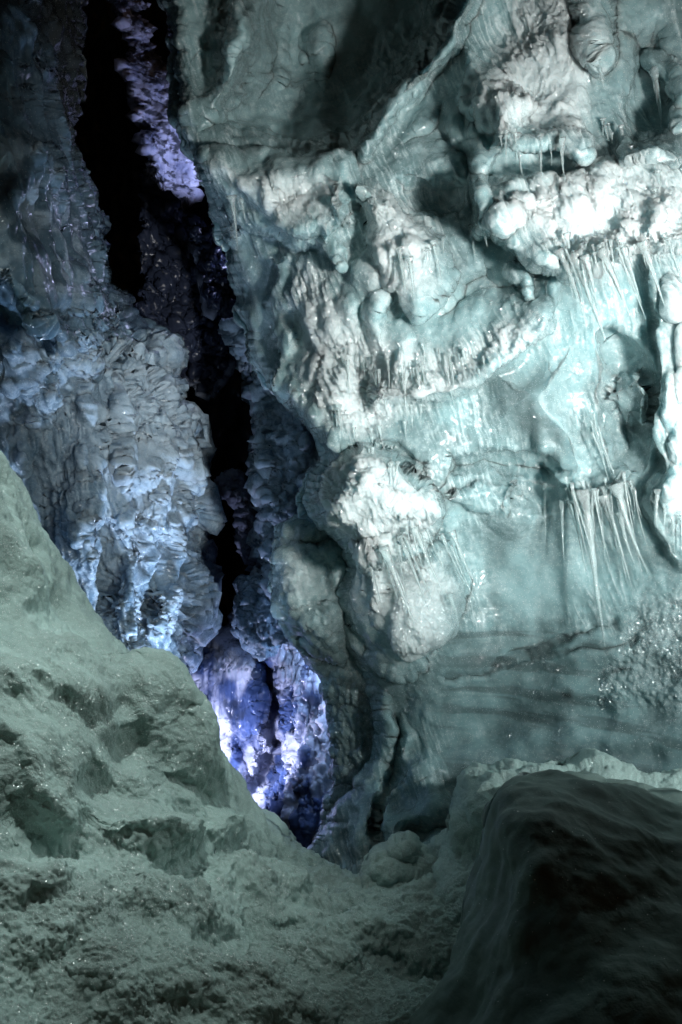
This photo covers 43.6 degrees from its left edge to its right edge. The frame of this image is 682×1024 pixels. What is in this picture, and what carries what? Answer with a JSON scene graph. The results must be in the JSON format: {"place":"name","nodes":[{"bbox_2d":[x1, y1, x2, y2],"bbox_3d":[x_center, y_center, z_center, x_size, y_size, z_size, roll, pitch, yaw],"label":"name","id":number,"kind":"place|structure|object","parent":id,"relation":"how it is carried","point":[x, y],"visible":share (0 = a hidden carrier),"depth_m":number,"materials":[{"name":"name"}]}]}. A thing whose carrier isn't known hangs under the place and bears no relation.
{"place":"outdoors","nodes":[
{"label":"outdoors","id":0,"kind":"place"},
{"bbox_2d":[0,0,226,674],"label":"ice wall","id":1,"kind":"structure","parent":0,"point":[108,448],"depth_m":4.95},
{"bbox_2d":[106,0,204,211],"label":"violet ice","id":2,"kind":"structure","parent":1,"relation":"attached to","point":[140,68],"depth_m":7.68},
{"bbox_2d":[137,172,235,401],"bbox_3d":[-1.122,-1.771,6.889,1.122,1.787,0.679,0,0,-20],"label":"ice curtain","id":3,"kind":"object","parent":1,"relation":"attached to","point":[169,293],"visible":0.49,"depth_m":6.61,"materials":[{"name":"stone"}]},
{"bbox_2d":[188,223,235,320],"bbox_3d":[-0.971,-1.790,6.647,0.439,0.797,0.606,0,0,-10],"label":"ice curtain","id":4,"kind":"object","parent":3,"relation":"attached to","point":[214,286],"visible":0.73,"depth_m":6.43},
{"bbox_2d":[73,0,257,625],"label":"crevasse back","id":5,"kind":"object","parent":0,"point":[105,128],"visible":0.03,"depth_m":9.10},
{"bbox_2d":[0,451,461,1023],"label":"snow slope","id":6,"kind":"structure","parent":0,"point":[158,865],"depth_m":2.72,"materials":[{"name":"grey stone"}]},
{"bbox_2d":[359,830,436,889],"bbox_3d":[0.259,1.604,3.761,0.382,0.503,0.923,0,0,4],"label":"snow lump","id":7,"kind":"object","parent":6,"relation":"on","point":[398,859],"visible":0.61,"depth_m":3.50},
{"bbox_2d":[408,769,681,1023],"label":"rock","id":8,"kind":"object","parent":6,"relation":"on","point":[572,908],"visible":1,"depth_m":2.13,"materials":[{"name":"grey stone"}]},
{"bbox_2d":[432,748,681,906],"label":"snow bank","id":9,"kind":"structure","parent":6,"relation":"on","point":[478,786],"depth_m":3.38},
{"bbox_2d":[191,610,332,847],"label":"blue ice","id":10,"kind":"structure","parent":0,"point":[274,737],"depth_m":6.42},
{"bbox_2d":[157,0,681,873],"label":"ice wall","id":11,"kind":"structure","parent":0,"point":[343,148],"depth_m":4.17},
{"bbox_2d":[226,194,237,249],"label":"icicle","id":12,"kind":"object","parent":11,"relation":"hanging from","point":[231,199],"visible":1,"depth_m":4.46,"materials":[{"name":"white"}]},
{"bbox_2d":[238,198,245,222],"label":"icicle","id":13,"kind":"object","parent":11,"relation":"hanging from","point":[240,200],"visible":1,"depth_m":4.42,"materials":[{"name":"white"}]},
{"bbox_2d":[218,317,318,646],"bbox_3d":[-0.533,-0.267,6.372,0.748,2.740,2.008,0,0,-27],"label":"rime strip","id":14,"kind":"object","parent":11,"relation":"attached to","point":[283,457],"visible":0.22,"depth_m":5.87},
{"bbox_2d":[214,468,256,565],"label":"ice spur","id":15,"kind":"structure","parent":14,"relation":"attached to","point":[232,491],"depth_m":6.52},
{"bbox_2d":[230,574,283,660],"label":"ice spur","id":16,"kind":"structure","parent":14,"relation":"attached to","point":[256,627],"depth_m":6.02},
{"bbox_2d":[267,514,373,830],"bbox_3d":[-0.028,1.127,5.132,0.871,2.326,0.914,0,0,0],"label":"ice lobe","id":17,"kind":"object","parent":11,"relation":"attached to","point":[308,566],"visible":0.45,"depth_m":4.89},
{"bbox_2d":[334,409,337,427],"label":"icicle","id":18,"kind":"object","parent":11,"relation":"hanging from","point":[336,413],"visible":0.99,"depth_m":4.32,"materials":[{"name":"white"}]},
{"bbox_2d":[336,404,341,433],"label":"icicle","id":19,"kind":"object","parent":11,"relation":"attached to","point":[338,406],"visible":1,"depth_m":4.29,"materials":[{"name":"white"}]},
{"bbox_2d":[346,360,349,388],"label":"icicle","id":20,"kind":"object","parent":11,"relation":"hanging from","point":[347,362],"visible":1,"depth_m":4.30,"materials":[{"name":"white stone"}]},
{"bbox_2d":[373,372,376,394],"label":"icicle","id":21,"kind":"object","parent":11,"relation":"hanging from","point":[375,374],"visible":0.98,"depth_m":4.18,"materials":[{"name":"white"}]},
{"bbox_2d":[369,564,382,608],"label":"icicle","id":22,"kind":"object","parent":11,"relation":"hanging from","point":[372,571],"visible":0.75,"depth_m":3.97,"materials":[{"name":"white ice"}]},
{"bbox_2d":[376,425,383,447],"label":"icicle","id":23,"kind":"object","parent":11,"relation":"hanging from","point":[379,428],"visible":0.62,"depth_m":4.26,"materials":[{"name":"white"}]},
{"bbox_2d":[376,543,397,597],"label":"icicle","id":24,"kind":"object","parent":11,"relation":"hanging from","point":[387,568],"visible":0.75,"depth_m":3.92,"materials":[{"name":"white"}]},
{"bbox_2d":[385,359,389,393],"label":"icicle","id":25,"kind":"object","parent":11,"relation":"hanging from","point":[387,363],"visible":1,"depth_m":4.07,"materials":[{"name":"white"}]},
{"bbox_2d":[388,462,392,485],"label":"icicle","id":26,"kind":"object","parent":11,"relation":"hanging from","point":[390,464],"visible":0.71,"depth_m":3.89,"materials":[{"name":"white ice"}]},
{"bbox_2d":[378,544,415,623],"bbox_3d":[0.252,0.324,3.839,0.169,0.362,0.044,0,0,0],"label":"icicle","id":27,"kind":"object","parent":11,"relation":"hanging from","point":[385,552],"visible":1,"depth_m":3.83,"materials":[{"name":"white ice"}]},
{"bbox_2d":[394,461,399,488],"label":"icicle","id":28,"kind":"object","parent":11,"relation":"hanging from","point":[397,465],"visible":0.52,"depth_m":3.89,"materials":[{"name":"white ice"}]},
{"bbox_2d":[396,545,402,566],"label":"icicle","id":29,"kind":"object","parent":11,"relation":"hanging from","point":[398,548],"visible":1,"depth_m":3.87,"materials":[{"name":"white ice"}]},
{"bbox_2d":[395,246,406,290],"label":"icicle","id":30,"kind":"object","parent":11,"relation":"hanging from","point":[398,250],"visible":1,"depth_m":3.76,"materials":[{"name":"white"}]},
{"bbox_2d":[392,560,410,609],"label":"icicle","id":31,"kind":"object","parent":11,"relation":"hanging from","point":[401,584],"visible":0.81,"depth_m":3.86,"materials":[{"name":"white ice"}]},
{"bbox_2d":[403,373,410,423],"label":"icicle","id":32,"kind":"object","parent":11,"relation":"hanging from","point":[406,376],"visible":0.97,"depth_m":4.00,"materials":[{"name":"white"}]},
{"bbox_2d":[405,256,413,300],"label":"icicle","id":33,"kind":"object","parent":11,"relation":"hanging from","point":[409,259],"visible":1,"depth_m":3.77,"materials":[{"name":"white stone"}]},
{"bbox_2d":[408,404,412,427],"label":"icicle","id":34,"kind":"object","parent":11,"relation":"hanging from","point":[410,406],"visible":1,"depth_m":4.06,"materials":[{"name":"white stone"}]},
{"bbox_2d":[396,534,428,609],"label":"icicle","id":35,"kind":"object","parent":11,"relation":"hanging from","point":[407,553],"visible":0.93,"depth_m":3.92,"materials":[{"name":"white ice"}]},
{"bbox_2d":[403,536,431,598],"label":"icicle","id":36,"kind":"object","parent":11,"relation":"hanging from","point":[414,558],"visible":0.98,"depth_m":3.90,"materials":[{"name":"white"}]},
{"bbox_2d":[412,532,424,564],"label":"icicle","id":37,"kind":"object","parent":11,"relation":"hanging from","point":[413,534],"visible":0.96,"depth_m":3.96,"materials":[{"name":"white ice"}]},
{"bbox_2d":[420,364,431,408],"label":"icicle","id":38,"kind":"object","parent":11,"relation":"hanging from","point":[422,368],"visible":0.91,"depth_m":3.98,"materials":[{"name":"white stone"}]},
{"bbox_2d":[410,525,448,600],"bbox_3d":[0.402,0.232,3.862,0.176,0.349,0.030,0,0,0],"label":"icicle","id":39,"kind":"object","parent":11,"relation":"hanging from","point":[414,529],"visible":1,"depth_m":3.85,"materials":[{"name":"white ice"}]},
{"bbox_2d":[425,528,436,554],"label":"icicle","id":40,"kind":"object","parent":11,"relation":"hanging from","point":[427,530],"visible":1,"depth_m":3.94,"materials":[{"name":"white"}]},
{"bbox_2d":[429,240,442,284],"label":"icicle","id":41,"kind":"object","parent":11,"relation":"hanging from","point":[433,243],"visible":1,"depth_m":3.82,"materials":[{"name":"white stone"}]},
{"bbox_2d":[435,551,445,577],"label":"icicle","id":42,"kind":"object","parent":11,"relation":"hanging from","point":[438,553],"visible":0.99,"depth_m":4.09,"materials":[{"name":"white ice"}]},
{"bbox_2d":[447,353,451,379],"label":"icicle","id":43,"kind":"object","parent":11,"relation":"hanging from","point":[449,356],"visible":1,"depth_m":3.93,"materials":[{"name":"white"}]},
{"bbox_2d":[445,593,457,623],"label":"icicle","id":44,"kind":"object","parent":11,"relation":"hanging from","point":[450,597],"visible":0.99,"depth_m":4.22,"materials":[{"name":"white ice"}]},
{"bbox_2d":[448,362,454,394],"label":"icicle","id":45,"kind":"object","parent":11,"relation":"hanging from","point":[450,364],"visible":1,"depth_m":3.90,"materials":[{"name":"white"}]},
{"bbox_2d":[446,371,456,410],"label":"icicle","id":46,"kind":"object","parent":11,"relation":"hanging from","point":[448,377],"visible":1,"depth_m":3.91,"materials":[{"name":"white stone"}]},
{"bbox_2d":[439,533,469,593],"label":"icicle","id":47,"kind":"object","parent":11,"relation":"hanging from","point":[442,535],"visible":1,"depth_m":4.20,"materials":[{"name":"white ice"}]},
{"bbox_2d":[453,546,466,578],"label":"icicle","id":48,"kind":"object","parent":11,"relation":"hanging from","point":[455,550],"visible":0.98,"depth_m":4.36,"materials":[{"name":"white ice"}]},
{"bbox_2d":[448,530,475,592],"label":"icicle","id":49,"kind":"object","parent":11,"relation":"hanging from","point":[453,534],"visible":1,"depth_m":4.26,"materials":[{"name":"white ice"}]},
{"bbox_2d":[460,357,466,389],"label":"icicle","id":50,"kind":"object","parent":11,"relation":"hanging from","point":[462,360],"visible":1,"depth_m":3.86,"materials":[{"name":"white stone"}]},
{"bbox_2d":[449,545,478,607],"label":"icicle","id":51,"kind":"object","parent":11,"relation":"hanging from","point":[452,550],"visible":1,"depth_m":4.18,"materials":[{"name":"white ice"}]},
{"bbox_2d":[468,224,475,260],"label":"icicle","id":52,"kind":"object","parent":11,"relation":"hanging from","point":[470,228],"visible":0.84,"depth_m":3.93,"materials":[{"name":"white stone"}]},
{"bbox_2d":[476,222,486,244],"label":"icicle","id":53,"kind":"object","parent":11,"relation":"hanging from","point":[484,234],"visible":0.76,"depth_m":3.69,"materials":[{"name":"white"}]},
{"bbox_2d":[503,129,508,166],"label":"icicle","id":54,"kind":"object","parent":11,"relation":"hanging from","point":[505,132],"visible":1,"depth_m":3.40,"materials":[{"name":"white"}]},
{"bbox_2d":[513,132,516,150],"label":"icicle","id":55,"kind":"object","parent":11,"relation":"hanging from","point":[515,135],"visible":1,"depth_m":3.46,"materials":[{"name":"white"}]},
{"bbox_2d":[517,132,521,170],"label":"icicle","id":56,"kind":"object","parent":11,"relation":"hanging from","point":[519,134],"visible":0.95,"depth_m":3.54,"materials":[{"name":"white"}]},
{"bbox_2d":[535,133,543,174],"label":"icicle","id":57,"kind":"object","parent":11,"relation":"hanging from","point":[540,150],"visible":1,"depth_m":3.50,"materials":[{"name":"white"}]},
{"bbox_2d":[542,483,546,541],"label":"icicle","id":58,"kind":"object","parent":11,"relation":"hanging from","point":[544,485],"visible":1,"depth_m":4.21,"materials":[{"name":"white ice"}]},
{"bbox_2d":[559,501,563,556],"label":"icicle","id":59,"kind":"object","parent":11,"relation":"hanging from","point":[561,505],"visible":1,"depth_m":4.07,"materials":[{"name":"white"}]},
{"bbox_2d":[559,137,565,179],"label":"icicle","id":60,"kind":"object","parent":11,"relation":"hanging from","point":[562,140],"visible":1,"depth_m":3.42,"materials":[{"name":"white"}]},
{"bbox_2d":[553,247,585,319],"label":"icicle","id":61,"kind":"object","parent":11,"relation":"hanging from","point":[560,253],"visible":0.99,"depth_m":3.33,"materials":[{"name":"white"}]},
{"bbox_2d":[563,232,576,279],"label":"icicle","id":62,"kind":"object","parent":11,"relation":"hanging from","point":[566,235],"visible":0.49,"depth_m":3.35,"materials":[{"name":"white stone"}]},
{"bbox_2d":[564,498,577,535],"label":"icicle","id":63,"kind":"object","parent":11,"relation":"hanging from","point":[568,503],"visible":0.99,"depth_m":4.05,"materials":[{"name":"white"}]},
{"bbox_2d":[563,248,586,311],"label":"icicle","id":64,"kind":"object","parent":11,"relation":"hanging from","point":[565,250],"visible":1,"depth_m":3.31,"materials":[{"name":"white"}]},
{"bbox_2d":[569,501,585,571],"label":"icicle","id":65,"kind":"object","parent":11,"relation":"hanging from","point":[577,527],"visible":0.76,"depth_m":4.02,"materials":[{"name":"white stone"}]},
{"bbox_2d":[569,483,588,560],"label":"icicle","id":66,"kind":"object","parent":11,"relation":"hanging from","point":[571,485],"visible":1,"depth_m":3.85,"materials":[{"name":"white"}]},
{"bbox_2d":[570,490,592,557],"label":"icicle","id":67,"kind":"object","parent":11,"relation":"hanging from","point":[573,493],"visible":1,"depth_m":3.84,"materials":[{"name":"white stone"}]},
{"bbox_2d":[577,248,589,301],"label":"icicle","id":68,"kind":"object","parent":11,"relation":"hanging from","point":[581,254],"visible":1,"depth_m":3.29,"materials":[{"name":"white"}]},
{"bbox_2d":[579,242,590,282],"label":"icicle","id":69,"kind":"object","parent":11,"relation":"hanging from","point":[583,245],"visible":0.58,"depth_m":3.30,"materials":[{"name":"white"}]},
{"bbox_2d":[566,251,605,340],"bbox_3d":[0.954,-0.841,3.321,0.160,0.361,0.069,0,0,0],"label":"icicle","id":70,"kind":"object","parent":11,"relation":"hanging from","point":[575,259],"visible":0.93,"depth_m":3.31,"materials":[{"name":"white"}]},
{"bbox_2d":[578,254,596,305],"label":"icicle","id":71,"kind":"object","parent":11,"relation":"hanging from","point":[587,261],"visible":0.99,"depth_m":3.27,"materials":[{"name":"white"}]},
{"bbox_2d":[575,488,604,644],"bbox_3d":[1.110,0.251,3.862,0.144,0.724,0.090,0,0,-28],"label":"icicle","id":72,"kind":"object","parent":11,"relation":"hanging from","point":[585,499],"visible":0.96,"depth_m":3.85,"materials":[{"name":"white ice"}]},
{"bbox_2d":[584,237,598,273],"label":"icicle","id":73,"kind":"object","parent":11,"relation":"hanging from","point":[586,239],"visible":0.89,"depth_m":3.32,"materials":[{"name":"white"}]},
{"bbox_2d":[590,432,605,469],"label":"icicle","id":74,"kind":"object","parent":11,"relation":"hanging from","point":[593,436],"visible":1,"depth_m":3.86,"materials":[{"name":"white"}]},
{"bbox_2d":[592,414,604,462],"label":"icicle","id":75,"kind":"object","parent":11,"relation":"hanging from","point":[593,415],"visible":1,"depth_m":3.85,"materials":[{"name":"white ice"}]},
{"bbox_2d":[593,59,603,78],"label":"icicle","id":76,"kind":"object","parent":11,"relation":"hanging from","point":[599,67],"visible":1,"depth_m":3.55,"materials":[{"name":"white"}]},
{"bbox_2d":[595,503,604,557],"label":"icicle","id":77,"kind":"object","parent":11,"relation":"hanging from","point":[601,519],"visible":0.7,"depth_m":3.92,"materials":[{"name":"white stone"}]},
{"bbox_2d":[592,489,610,563],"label":"icicle","id":78,"kind":"object","parent":11,"relation":"hanging from","point":[594,494],"visible":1,"depth_m":3.77,"materials":[{"name":"white stone"}]},
{"bbox_2d":[593,422,609,464],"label":"icicle","id":79,"kind":"object","parent":11,"relation":"hanging from","point":[600,439],"visible":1,"depth_m":3.87,"materials":[{"name":"white ice"}]},
{"bbox_2d":[599,441,611,475],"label":"icicle","id":80,"kind":"object","parent":11,"relation":"hanging from","point":[602,447],"visible":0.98,"depth_m":3.89,"materials":[{"name":"white"}]},
{"bbox_2d":[597,243,614,295],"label":"icicle","id":81,"kind":"object","parent":11,"relation":"hanging from","point":[599,246],"visible":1,"depth_m":3.23,"materials":[{"name":"white"}]},
{"bbox_2d":[600,486,611,518],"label":"icicle","id":82,"kind":"object","parent":11,"relation":"hanging from","point":[602,488],"visible":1,"depth_m":3.81,"materials":[{"name":"white"}]},
{"bbox_2d":[597,485,617,552],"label":"icicle","id":83,"kind":"object","parent":11,"relation":"hanging from","point":[598,487],"visible":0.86,"depth_m":3.84,"materials":[{"name":"white"}]},
{"bbox_2d":[596,247,625,306],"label":"icicle","id":84,"kind":"object","parent":11,"relation":"hanging from","point":[602,253],"visible":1,"depth_m":3.23,"materials":[{"name":"white stone"}]},
{"bbox_2d":[594,241,629,314],"bbox_3d":[1.035,-0.890,3.278,0.133,0.284,0.064,0,0,-17],"label":"icicle","id":85,"kind":"object","parent":11,"relation":"hanging from","point":[603,246],"visible":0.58,"depth_m":3.27,"materials":[{"name":"white stone"}]},
{"bbox_2d":[598,493,626,580],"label":"icicle","id":86,"kind":"object","parent":11,"relation":"hanging from","point":[602,499],"visible":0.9,"depth_m":3.84,"materials":[{"name":"white"}]},
{"bbox_2d":[608,239,619,278],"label":"icicle","id":87,"kind":"object","parent":11,"relation":"hanging from","point":[610,242],"visible":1,"depth_m":3.24,"materials":[{"name":"white"}]},
{"bbox_2d":[597,427,637,523],"bbox_3d":[1.262,-0.168,3.899,0.187,0.444,0.020,0,0,0],"label":"icicle","id":88,"kind":"object","parent":11,"relation":"hanging from","point":[599,430],"visible":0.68,"depth_m":3.89,"materials":[{"name":"white ice"}]},
{"bbox_2d":[607,499,634,595],"bbox_3d":[1.248,0.152,3.823,0.141,0.461,0.032,0,0,7],"label":"icicle","id":89,"kind":"object","parent":11,"relation":"hanging from","point":[615,527],"visible":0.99,"depth_m":3.81,"materials":[{"name":"white"}]},
{"bbox_2d":[618,124,623,136],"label":"icicle","id":90,"kind":"object","parent":11,"relation":"hanging from","point":[620,126],"visible":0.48,"depth_m":3.55,"materials":[{"name":"white"}]},
{"bbox_2d":[614,512,635,566],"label":"icicle","id":91,"kind":"object","parent":11,"relation":"hanging from","point":[621,523],"visible":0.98,"depth_m":3.92,"materials":[{"name":"white ice"}]},
{"bbox_2d":[615,247,634,301],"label":"icicle","id":92,"kind":"object","parent":11,"relation":"hanging from","point":[618,249],"visible":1,"depth_m":3.22,"materials":[{"name":"white"}]},
{"bbox_2d":[621,472,631,521],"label":"icicle","id":93,"kind":"object","parent":11,"relation":"hanging from","point":[623,477],"visible":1,"depth_m":3.74,"materials":[{"name":"white ice"}]},
{"bbox_2d":[607,480,649,575],"bbox_3d":[1.267,0.072,3.762,0.190,0.429,0.076,0,0,0],"label":"icicle","id":94,"kind":"object","parent":11,"relation":"hanging from","point":[617,490],"visible":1,"depth_m":3.75,"materials":[{"name":"white"}]},
{"bbox_2d":[617,243,640,301],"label":"icicle","id":95,"kind":"object","parent":11,"relation":"hanging from","point":[625,259],"visible":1,"depth_m":3.21,"materials":[{"name":"white"}]},
{"bbox_2d":[626,485,634,524],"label":"icicle","id":96,"kind":"object","parent":11,"relation":"hanging from","point":[627,486],"visible":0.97,"depth_m":3.81,"materials":[{"name":"white ice"}]},
{"bbox_2d":[620,246,641,303],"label":"icicle","id":97,"kind":"object","parent":11,"relation":"hanging from","point":[625,250],"visible":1,"depth_m":3.21,"materials":[{"name":"white stone"}]},
{"bbox_2d":[618,259,645,318],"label":"icicle","id":98,"kind":"object","parent":11,"relation":"hanging from","point":[632,285],"visible":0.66,"depth_m":3.35,"materials":[{"name":"white"}]},
{"bbox_2d":[624,493,643,582],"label":"icicle","id":99,"kind":"object","parent":11,"relation":"hanging from","point":[632,528],"visible":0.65,"depth_m":3.89,"materials":[{"name":"white ice"}]},
{"bbox_2d":[633,489,649,552],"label":"icicle","id":100,"kind":"object","parent":11,"relation":"hanging from","point":[635,493],"visible":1,"depth_m":3.77,"materials":[{"name":"white"}]},
{"bbox_2d":[636,239,664,305],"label":"icicle","id":101,"kind":"object","parent":11,"relation":"hanging from","point":[643,246],"visible":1,"depth_m":3.20,"materials":[{"name":"white stone"}]},
{"bbox_2d":[649,65,662,128],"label":"icicle","id":102,"kind":"object","parent":11,"relation":"hanging from","point":[654,73],"visible":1,"depth_m":3.71,"materials":[{"name":"white"}]},
{"bbox_2d":[652,489,661,525],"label":"icicle","id":103,"kind":"object","parent":11,"relation":"hanging from","point":[656,493],"visible":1,"depth_m":3.67,"materials":[{"name":"white ice"}]},
{"bbox_2d":[653,169,661,185],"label":"icicle","id":104,"kind":"object","parent":11,"relation":"hanging from","point":[658,172],"visible":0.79,"depth_m":3.44,"materials":[{"name":"white"}]},
{"bbox_2d":[664,237,672,256],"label":"icicle","id":105,"kind":"object","parent":11,"relation":"hanging from","point":[669,241],"visible":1,"depth_m":3.18,"materials":[{"name":"white"}]},
{"bbox_2d":[662,232,681,281],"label":"icicle","id":106,"kind":"object","parent":11,"relation":"hanging from","point":[665,235],"visible":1,"depth_m":3.19,"materials":[{"name":"white"}]},
{"bbox_2d":[670,523,676,553],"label":"icicle","id":107,"kind":"object","parent":11,"relation":"hanging from","point":[673,532],"visible":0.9,"depth_m":3.73,"materials":[{"name":"white ice"}]},
{"bbox_2d":[676,512,681,543],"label":"icicle","id":108,"kind":"object","parent":11,"relation":"hanging from","point":[680,517],"visible":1,"depth_m":3.69,"materials":[{"name":"white"}]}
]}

